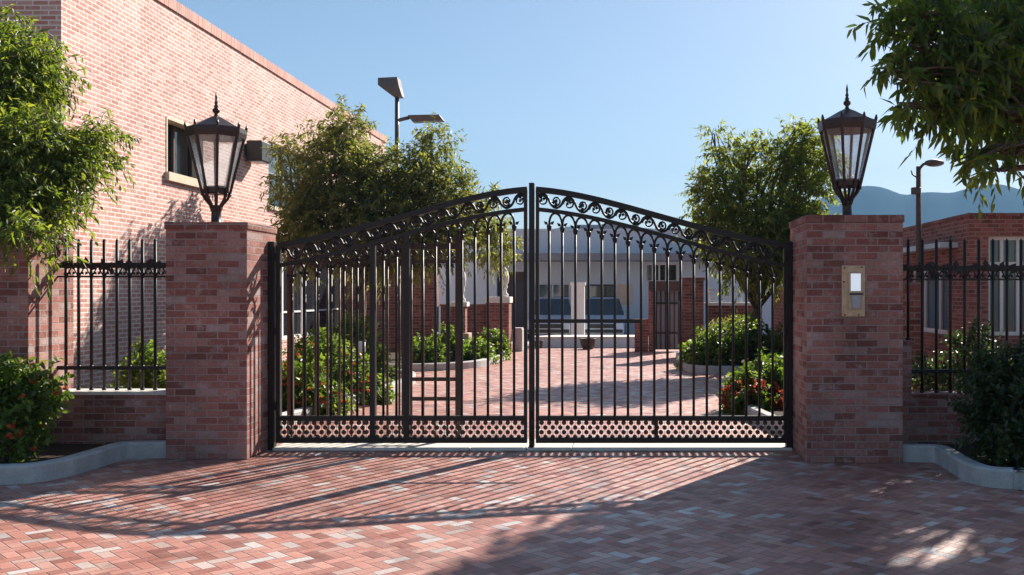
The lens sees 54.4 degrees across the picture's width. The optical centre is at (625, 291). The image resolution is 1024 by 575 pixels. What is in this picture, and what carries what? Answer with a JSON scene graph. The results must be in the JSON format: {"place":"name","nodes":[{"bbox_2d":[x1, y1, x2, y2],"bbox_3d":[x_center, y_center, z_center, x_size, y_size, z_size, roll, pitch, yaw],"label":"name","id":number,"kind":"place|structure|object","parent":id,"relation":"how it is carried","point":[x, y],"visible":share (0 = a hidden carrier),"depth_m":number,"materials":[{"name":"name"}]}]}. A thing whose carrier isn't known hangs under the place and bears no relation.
{"place":"outdoors","nodes":[
{"label":"outdoors","id":0,"kind":"place"},
{"bbox_2d":[484,297,512,352],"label":"brick pier","id":1,"kind":"structure","parent":0,"point":[494,312],"depth_m":25.80,"materials":[{"name":"red brick"}]},
{"bbox_2d":[499,268,508,296],"bbox_3d":[-3.220,-0.270,26.100,0.260,0.800,0.253,0,0,0],"label":"stone finial","id":2,"kind":"object","parent":1,"relation":"on","point":[504,291],"visible":0.61,"depth_m":26.03,"materials":[{"name":"white stone"}]},
{"bbox_2d":[0,345,1023,574],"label":"paved driveway","id":3,"kind":"structure","parent":0,"point":[469,512],"depth_m":7.25,"materials":[{"name":"red brick"}]},
{"bbox_2d":[0,228,74,446],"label":"brick pillar","id":4,"kind":"structure","parent":3,"relation":"on","point":[31,322],"depth_m":9.45,"materials":[{"name":"red brick"}]},
{"bbox_2d":[0,4,140,302],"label":"leafy tree","id":5,"kind":"object","parent":3,"relation":"on","point":[47,161],"visible":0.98,"depth_m":9.88,"materials":[{"name":"green plant"}]},
{"bbox_2d":[0,440,165,484],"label":"planter","id":6,"kind":"object","parent":3,"relation":"on","point":[57,461],"visible":0.95,"depth_m":8.87,"materials":[{"name":"concrete"}]},
{"bbox_2d":[0,342,74,463],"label":"shrub","id":7,"kind":"object","parent":6,"relation":"in","point":[28,397],"visible":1,"depth_m":8.68,"materials":[{"name":"green plant"}]},
{"bbox_2d":[51,389,165,443],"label":"wall","id":8,"kind":"structure","parent":3,"relation":"on","point":[101,416],"depth_m":9.70,"materials":[{"name":"brick"}]},
{"bbox_2d":[57,239,165,389],"bbox_3d":[-5.026,0.226,9.818,1.257,1.512,0.056,0,0,0],"label":"iron railing","id":9,"kind":"object","parent":8,"relation":"on","point":[104,266],"visible":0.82,"depth_m":9.81,"materials":[{"name":"black metal"}]},
{"bbox_2d":[0,0,386,388],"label":"brick building","id":10,"kind":"structure","parent":3,"relation":"on","point":[163,71],"depth_m":15.79,"materials":[{"name":"red brick"}]},
{"bbox_2d":[168,124,191,176],"bbox_3d":[-7.710,-2.410,16.800,0.080,0.900,1.400,0,0,0],"label":"window","id":11,"kind":"structure","parent":10,"relation":"in","point":[179,155],"depth_m":17.02,"materials":[{"name":"black glass"}]},
{"bbox_2d":[245,140,270,163],"bbox_3d":[-7.319,-2.772,19.600,0.359,0.415,0.500,0,0,0],"label":"wall light","id":12,"kind":"object","parent":10,"relation":"attached to","point":[255,152],"visible":0.98,"depth_m":19.35,"materials":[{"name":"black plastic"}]},
{"bbox_2d":[269,143,315,207],"bbox_3d":[-7.650,-2.500,22.550,0.080,1.360,3.700,0,0,0],"label":"window","id":13,"kind":"structure","parent":10,"relation":"in","point":[271,170],"depth_m":21.75,"materials":[{"name":"grey glass"}]},
{"bbox_2d":[282,258,337,338],"bbox_3d":[-7.610,0.150,24.300,0.080,1.800,6.200,0,0,0],"label":"window","id":14,"kind":"structure","parent":10,"relation":"in","point":[309,285],"depth_m":23.76,"materials":[{"name":"black glass"}]},
{"bbox_2d":[164,222,276,458],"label":"brick pillar","id":15,"kind":"structure","parent":3,"relation":"on","point":[216,340],"depth_m":9.42,"materials":[{"name":"red brick"}]},
{"bbox_2d":[184,92,247,221],"bbox_3d":[-4.062,-1.325,9.780,0.558,1.315,0.554,0,0,0],"label":"pillar lantern","id":16,"kind":"object","parent":15,"relation":"on","point":[216,129],"visible":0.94,"depth_m":9.70,"materials":[{"name":"metal"}]},
{"bbox_2d":[268,241,275,449],"bbox_3d":[-3.577,0.545,9.992,0.080,2.110,0.097,0,0,0],"label":"gate post","id":17,"kind":"object","parent":3,"relation":"on","point":[271,344],"visible":0.94,"depth_m":9.96,"materials":[{"name":"metal"}]},
{"bbox_2d":[276,186,527,442],"bbox_3d":[-2.267,0.232,10.000,2.548,2.596,0.062,0,0,0],"label":"gate leaf","id":18,"kind":"object","parent":17,"relation":"attached to","point":[406,419],"visible":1,"depth_m":9.99,"materials":[{"name":"metal"}]},
{"bbox_2d":[282,369,415,427],"bbox_3d":[-5.545,1.525,14.900,3.809,0.150,8.000,0,0,0],"label":"planter","id":19,"kind":"object","parent":3,"relation":"on","point":[297,411],"visible":0.14,"depth_m":12.47,"materials":[{"name":"concrete"}]},
{"bbox_2d":[110,336,165,388],"bbox_3d":[-5.232,1.060,10.873,0.946,1.190,0.700,0,0,0],"label":"shrub","id":20,"kind":"object","parent":19,"relation":"in","point":[148,374],"visible":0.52,"depth_m":10.77,"materials":[{"name":"green plant"}]},
{"bbox_2d":[282,352,359,414],"bbox_3d":[-4.179,1.342,12.868,1.005,1.109,1.429,0,0,-45],"label":"shrub","id":21,"kind":"object","parent":19,"relation":"in","point":[309,385],"visible":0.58,"depth_m":12.67,"materials":[{"name":"green plant"}]},
{"bbox_2d":[282,309,394,378],"bbox_3d":[-4.902,0.995,17.035,2.240,1.402,1.102,0,0,14],"label":"shrub","id":22,"kind":"object","parent":19,"relation":"in","point":[297,345],"visible":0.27,"depth_m":16.90,"materials":[{"name":"green plant"}]},
{"bbox_2d":[294,326,394,404],"bbox_3d":[-4.173,1.179,14.466,1.980,1.331,1.095,0,0,43],"label":"shrub","id":23,"kind":"object","parent":19,"relation":"in","point":[310,349],"visible":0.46,"depth_m":14.31,"materials":[{"name":"green plant"}]},
{"bbox_2d":[359,341,365,358],"bbox_3d":[-4.260,1.157,15.900,0.130,0.725,0.130,0,0,0],"label":"bollard light","id":24,"kind":"object","parent":19,"relation":"on","point":[360,346],"visible":0.25,"depth_m":15.84,"materials":[{"name":"grey metal"}]},
{"bbox_2d":[258,93,528,340],"bbox_3d":[-4.192,-1.057,18.462,5.200,5.313,3.074,0,0,-19],"label":"leafy tree","id":25,"kind":"object","parent":19,"relation":"in","point":[371,193],"visible":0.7,"depth_m":18.12,"materials":[{"name":"green plant"}]},
{"bbox_2d":[272,443,474,450],"bbox_3d":[-2.567,1.586,10.240,1.985,0.028,0.620,0,0,0],"label":"stone threshold","id":26,"kind":"object","parent":3,"relation":"on","point":[375,447],"visible":0.54,"depth_m":9.96,"materials":[{"name":"grey stone"}]},
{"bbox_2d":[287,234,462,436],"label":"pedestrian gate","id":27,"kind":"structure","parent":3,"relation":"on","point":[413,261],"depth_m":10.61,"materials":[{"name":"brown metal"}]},
{"bbox_2d":[341,268,439,349],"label":"garden wall","id":28,"kind":"structure","parent":3,"relation":"on","point":[428,309],"depth_m":25.80,"materials":[{"name":"brick"}]},
{"bbox_2d":[284,350,504,370],"bbox_3d":[-5.142,1.525,22.550,4.524,0.150,5.700,0,0,0],"label":"planter","id":29,"kind":"object","parent":3,"relation":"on","point":[468,364],"visible":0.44,"depth_m":20.54,"materials":[{"name":"concrete"}]},
{"bbox_2d":[413,332,445,363],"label":"shrub","id":30,"kind":"object","parent":29,"relation":"on","point":[429,352],"visible":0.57,"depth_m":20.78,"materials":[{"name":"green plant"}]},
{"bbox_2d":[429,321,472,360],"bbox_3d":[-3.909,1.214,21.571,1.056,1.150,0.981,0,0,36],"label":"shrub","id":31,"kind":"object","parent":29,"relation":"on","point":[442,337],"visible":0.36,"depth_m":21.49,"materials":[{"name":"green plant"}]},
{"bbox_2d":[463,336,502,363],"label":"shrub","id":32,"kind":"object","parent":29,"relation":"in","point":[481,347],"visible":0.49,"depth_m":21.84,"materials":[{"name":"green plant"}]},
{"bbox_2d":[477,327,511,359],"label":"shrub","id":33,"kind":"object","parent":29,"relation":"on","point":[494,340],"visible":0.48,"depth_m":23.11,"materials":[{"name":"green plant"}]},
{"bbox_2d":[378,77,444,165],"bbox_3d":[-6.283,-2.337,29.000,1.896,7.874,0.480,0,0,0],"label":"street lamp","id":34,"kind":"object","parent":3,"relation":"on","point":[392,86],"visible":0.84,"depth_m":28.83,"materials":[{"name":"metal"}]},
{"bbox_2d":[450,302,471,346],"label":"brick pier","id":35,"kind":"structure","parent":3,"relation":"on","point":[467,335],"depth_m":23.45,"materials":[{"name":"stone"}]},
{"bbox_2d":[463,272,465,301],"bbox_3d":[-3.930,-0.175,23.600,0.220,0.830,0.214,0,0,0],"label":"stone finial","id":36,"kind":"object","parent":35,"relation":"on","point":[464,283],"visible":0.23,"depth_m":23.55,"materials":[{"name":"white stone"}]},
{"bbox_2d":[439,304,485,339],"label":"garden wall","id":37,"kind":"structure","parent":3,"relation":"on","point":[480,316],"depth_m":26.00,"materials":[{"name":"brick"}]},
{"bbox_2d":[470,439,528,450],"bbox_3d":[-1.284,1.586,10.240,0.568,0.028,0.620,0,0,0],"label":"stone threshold","id":38,"kind":"object","parent":3,"relation":"on","point":[499,446],"visible":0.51,"depth_m":10.03,"materials":[{"name":"grey stone"}]},
{"bbox_2d":[512,327,523,350],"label":"concrete block","id":39,"kind":"structure","parent":3,"relation":"on","point":[519,338],"depth_m":26.50,"materials":[{"name":"white concrete"}]},
{"bbox_2d":[535,340,542,347],"bbox_3d":[-2.477,1.490,28.000,0.273,0.220,0.273,0,0,0],"label":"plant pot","id":40,"kind":"object","parent":3,"relation":"on","point":[540,343],"visible":0.56,"depth_m":27.91,"materials":[{"name":"ceramic"}]},
{"bbox_2d":[528,439,572,450],"bbox_3d":[-0.770,1.586,10.240,0.440,0.028,0.620,0,0,0],"label":"stone threshold","id":41,"kind":"object","parent":3,"relation":"on","point":[552,447],"visible":0.51,"depth_m":9.96,"materials":[{"name":"grey stone"}]},
{"bbox_2d":[535,335,634,346],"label":"white wall","id":42,"kind":"structure","parent":3,"relation":"on","point":[608,340],"depth_m":28.40,"materials":[{"name":"concrete"}]},
{"bbox_2d":[580,338,595,348],"bbox_3d":[-1.062,1.450,27.600,0.462,0.300,0.462,0,0,0],"label":"plant pot","id":43,"kind":"object","parent":3,"relation":"on","point":[583,342],"visible":0.85,"depth_m":27.45,"materials":[{"name":"ceramic"}]},
{"bbox_2d":[410,225,782,333],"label":"modern building","id":44,"kind":"structure","parent":3,"relation":"on","point":[608,271],"depth_m":37.00,"materials":[{"name":"grey paint"}]},
{"bbox_2d":[498,280,523,332],"bbox_3d":[-4.293,0.396,37.245,1.091,2.309,0.050,0,0,0],"label":"door","id":45,"kind":"structure","parent":44,"relation":"in","point":[519,284],"depth_m":37.22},
{"bbox_2d":[535,283,569,299],"bbox_3d":[-2.751,0.024,37.115,1.328,0.712,0.070,0,0,0],"label":"window","id":46,"kind":"structure","parent":44,"relation":"in","point":[555,288],"depth_m":37.12,"materials":[{"name":"grey glass"}]},
{"bbox_2d":[585,284,613,301],"bbox_3d":[-0.984,0.095,37.115,1.257,0.759,0.070,0,0,0],"label":"window","id":47,"kind":"structure","parent":44,"relation":"in","point":[608,289],"depth_m":37.12,"materials":[{"name":"grey glass"}]},
{"bbox_2d":[646,264,676,281],"bbox_3d":[1.352,-0.723,37.115,1.186,0.688,0.070,0,0,0],"label":"window","id":48,"kind":"structure","parent":44,"relation":"in","point":[660,268],"depth_m":37.12,"materials":[{"name":"grey glass"}]},
{"bbox_2d":[635,319,648,351],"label":"garden wall","id":49,"kind":"structure","parent":3,"relation":"on","point":[644,336],"depth_m":26.40,"materials":[{"name":"brick"}]},
{"bbox_2d":[648,281,678,351],"bbox_3d":[1.087,0.656,26.500,0.951,1.889,0.300,0,0,0],"label":"side door","id":50,"kind":"structure","parent":3,"relation":"on","point":[661,315],"depth_m":26.49,"materials":[{"name":"brown paint"}]},
{"bbox_2d":[656,291,678,349],"bbox_3d":[1.172,0.758,26.535,0.781,1.584,0.030,0,0,0],"label":"door panel","id":51,"kind":"structure","parent":50,"relation":"in","point":[658,292],"depth_m":26.52,"materials":[{"name":"grey paint"}]},
{"bbox_2d":[572,443,792,450],"bbox_3d":[0.569,1.586,10.240,2.223,0.028,0.620,0,0,0],"label":"stone threshold","id":52,"kind":"object","parent":3,"relation":"on","point":[678,447],"visible":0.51,"depth_m":9.96,"materials":[{"name":"grey stone"}]},
{"bbox_2d":[785,241,791,447],"bbox_3d":[1.643,0.545,9.992,0.078,2.110,0.097,0,0,0],"label":"gate post","id":53,"kind":"object","parent":52,"relation":"on","point":[788,335],"visible":0.86,"depth_m":9.96,"materials":[{"name":"metal"}]},
{"bbox_2d":[529,183,785,447],"bbox_3d":[0.332,0.233,9.988,2.623,2.676,0.094,0,0,0],"label":"gate leaf","id":54,"kind":"object","parent":53,"relation":"attached to","point":[595,203],"visible":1,"depth_m":9.99,"materials":[{"name":"metal"}]},
{"bbox_2d":[676,353,754,373],"bbox_3d":[2.200,1.525,21.400,2.100,0.150,4.400,0,0,0],"label":"planter","id":55,"kind":"object","parent":3,"relation":"on","point":[702,369],"visible":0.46,"depth_m":19.34,"materials":[{"name":"concrete"}]},
{"bbox_2d":[696,309,750,340],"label":"shrub","id":56,"kind":"object","parent":55,"relation":"on","point":[729,320],"visible":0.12,"depth_m":21.19,"materials":[{"name":"green plant"}]},
{"bbox_2d":[676,312,782,369],"bbox_3d":[2.308,1.155,20.185,2.568,1.520,1.482,0,0,0],"label":"shrub","id":57,"kind":"object","parent":55,"relation":"in","point":[713,349],"visible":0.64,"depth_m":19.99,"materials":[{"name":"green plant"}]},
{"bbox_2d":[673,114,852,360],"bbox_3d":[3.013,-1.089,20.500,3.833,5.378,2.714,0,0,-18],"label":"leafy tree","id":58,"kind":"object","parent":55,"relation":"in","point":[772,220],"visible":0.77,"depth_m":20.27,"materials":[{"name":"green plant"}]},
{"bbox_2d":[704,303,761,337],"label":"garden wall","id":59,"kind":"structure","parent":3,"relation":"on","point":[713,310],"depth_m":23.90,"materials":[{"name":"brick"}]},
{"bbox_2d":[708,286,742,302],"bbox_3d":[2.425,0.060,24.065,0.850,0.400,0.070,0,0,0],"label":"slatted screen","id":60,"kind":"object","parent":59,"relation":"on","point":[740,296],"visible":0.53,"depth_m":24.03,"materials":[{"name":"white paint"}]},
{"bbox_2d":[718,377,782,434],"bbox_3d":[2.374,1.525,14.050,1.752,0.150,6.100,0,0,0],"label":"planter","id":61,"kind":"object","parent":3,"relation":"on","point":[752,410],"visible":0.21,"depth_m":12.16,"materials":[{"name":"concrete"}]},
{"bbox_2d":[717,347,782,414],"bbox_3d":[1.893,1.281,13.290,1.373,1.052,1.980,0,0,0],"label":"shrub","id":62,"kind":"object","parent":61,"relation":"in","point":[739,398],"visible":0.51,"depth_m":12.96,"materials":[{"name":"green plant"}]},
{"bbox_2d":[789,215,903,462],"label":"brick pillar","id":63,"kind":"structure","parent":3,"relation":"on","point":[847,389],"depth_m":9.21,"materials":[{"name":"red brick"}]},
{"bbox_2d":[817,85,877,214],"bbox_3d":[2.158,-1.372,9.620,0.547,1.305,0.543,0,0,0],"label":"pillar lantern","id":64,"kind":"object","parent":63,"relation":"on","point":[847,121],"visible":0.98,"depth_m":9.54,"materials":[{"name":"metal"}]},
{"bbox_2d":[841,265,864,316],"bbox_3d":[2.122,-0.009,9.182,0.218,0.478,0.054,0,0,0],"label":"intercom","id":65,"kind":"object","parent":63,"relation":"attached to","point":[852,290],"visible":1,"depth_m":9.20,"materials":[{"name":"beige metal"}]},
{"bbox_2d":[774,282,924,390],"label":"garden wall","id":66,"kind":"structure","parent":3,"relation":"on","point":[915,311],"depth_m":12.00,"materials":[{"name":"brick"}]},
{"bbox_2d":[911,159,943,281],"bbox_3d":[5.960,-0.512,19.495,0.680,4.225,0.270,0,0,0],"label":"lamp pole","id":67,"kind":"object","parent":3,"relation":"on","point":[916,190],"visible":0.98,"depth_m":19.45,"materials":[{"name":"metal"}]},
{"bbox_2d":[844,0,1023,220],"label":"leafy tree","id":68,"kind":"object","parent":3,"relation":"on","point":[962,74],"visible":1,"depth_m":11.39,"materials":[{"name":"green plant"}]},
{"bbox_2d":[903,339,980,443],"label":"wall","id":69,"kind":"structure","parent":3,"relation":"on","point":[930,417],"depth_m":9.70,"materials":[{"name":"brick"}]},
{"bbox_2d":[903,239,1023,392],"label":"iron railing","id":70,"kind":"object","parent":69,"relation":"on","point":[956,268],"visible":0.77,"depth_m":9.81,"materials":[{"name":"black metal"}]},
{"bbox_2d":[912,317,1013,390],"bbox_3d":[3.803,0.970,11.438,1.570,1.370,0.753,0,0,-29],"label":"shrub","id":71,"kind":"object","parent":3,"relation":"on","point":[971,342],"visible":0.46,"depth_m":11.39,"materials":[{"name":"green plant"}]},
{"bbox_2d":[903,444,1023,491],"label":"planter","id":72,"kind":"object","parent":3,"relation":"on","point":[956,462],"visible":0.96,"depth_m":8.49,"materials":[{"name":"concrete"}]},
{"bbox_2d":[944,334,1023,467],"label":"shrub","id":73,"kind":"object","parent":72,"relation":"in","point":[993,385],"visible":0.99,"depth_m":8.59,"materials":[{"name":"green plant"}]},
{"bbox_2d":[903,213,1023,367],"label":"brick outbuilding","id":74,"kind":"structure","parent":3,"relation":"on","point":[971,229],"depth_m":18.14,"materials":[{"name":"red brick"}]},
{"bbox_2d":[913,271,947,334],"bbox_3d":[6.405,0.175,20.550,0.070,1.350,2.700,0,0,0],"label":"window","id":75,"kind":"structure","parent":74,"relation":"in","point":[929,289],"depth_m":20.49,"materials":[{"name":"grey glass"}]},
{"bbox_2d":[988,236,1023,334],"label":"window","id":76,"kind":"structure","parent":74,"relation":"in","point":[999,241],"depth_m":18.15,"materials":[{"name":"white glass"}]},
{"bbox_2d":[570,282,585,334],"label":"white column","id":77,"kind":"structure","parent":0,"point":[581,304],"depth_m":30.80,"materials":[{"name":"paint"}]},
{"bbox_2d":[176,0,1023,228],"label":"sky","id":78,"kind":"structure","parent":0,"point":[607,99],"materials":[{"name":"blue"}]},
{"bbox_2d":[439,334,766,344],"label":"pavement","id":79,"kind":"structure","parent":0,"point":[567,334],"depth_m":36.92,"materials":[{"name":"concrete"}]},
{"bbox_2d":[528,297,570,338],"bbox_3d":[-2.565,0.892,34.630,1.620,1.404,4.140,0,0,0],"label":"parked car","id":80,"kind":"object","parent":79,"relation":"on","point":[555,309],"visible":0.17,"depth_m":33.62,"materials":[{"name":"paint"}]},
{"bbox_2d":[585,297,625,334],"bbox_3d":[-0.799,0.892,34.630,1.620,1.404,4.140,0,0,0],"label":"parked car","id":81,"kind":"object","parent":79,"relation":"on","point":[608,309],"visible":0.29,"depth_m":33.62,"materials":[{"name":"silver metal"}]},
{"bbox_2d":[682,277,704,344],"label":"brick pier","id":82,"kind":"structure","parent":0,"point":[687,307],"depth_m":23.80,"materials":[{"name":"red brick"}]},
{"bbox_2d":[556,184,1023,228],"bbox_3d":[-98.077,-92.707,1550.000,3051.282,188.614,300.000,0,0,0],"label":"hills","id":83,"kind":"structure","parent":0,"point":[871,200],"depth_m":1578.62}
]}

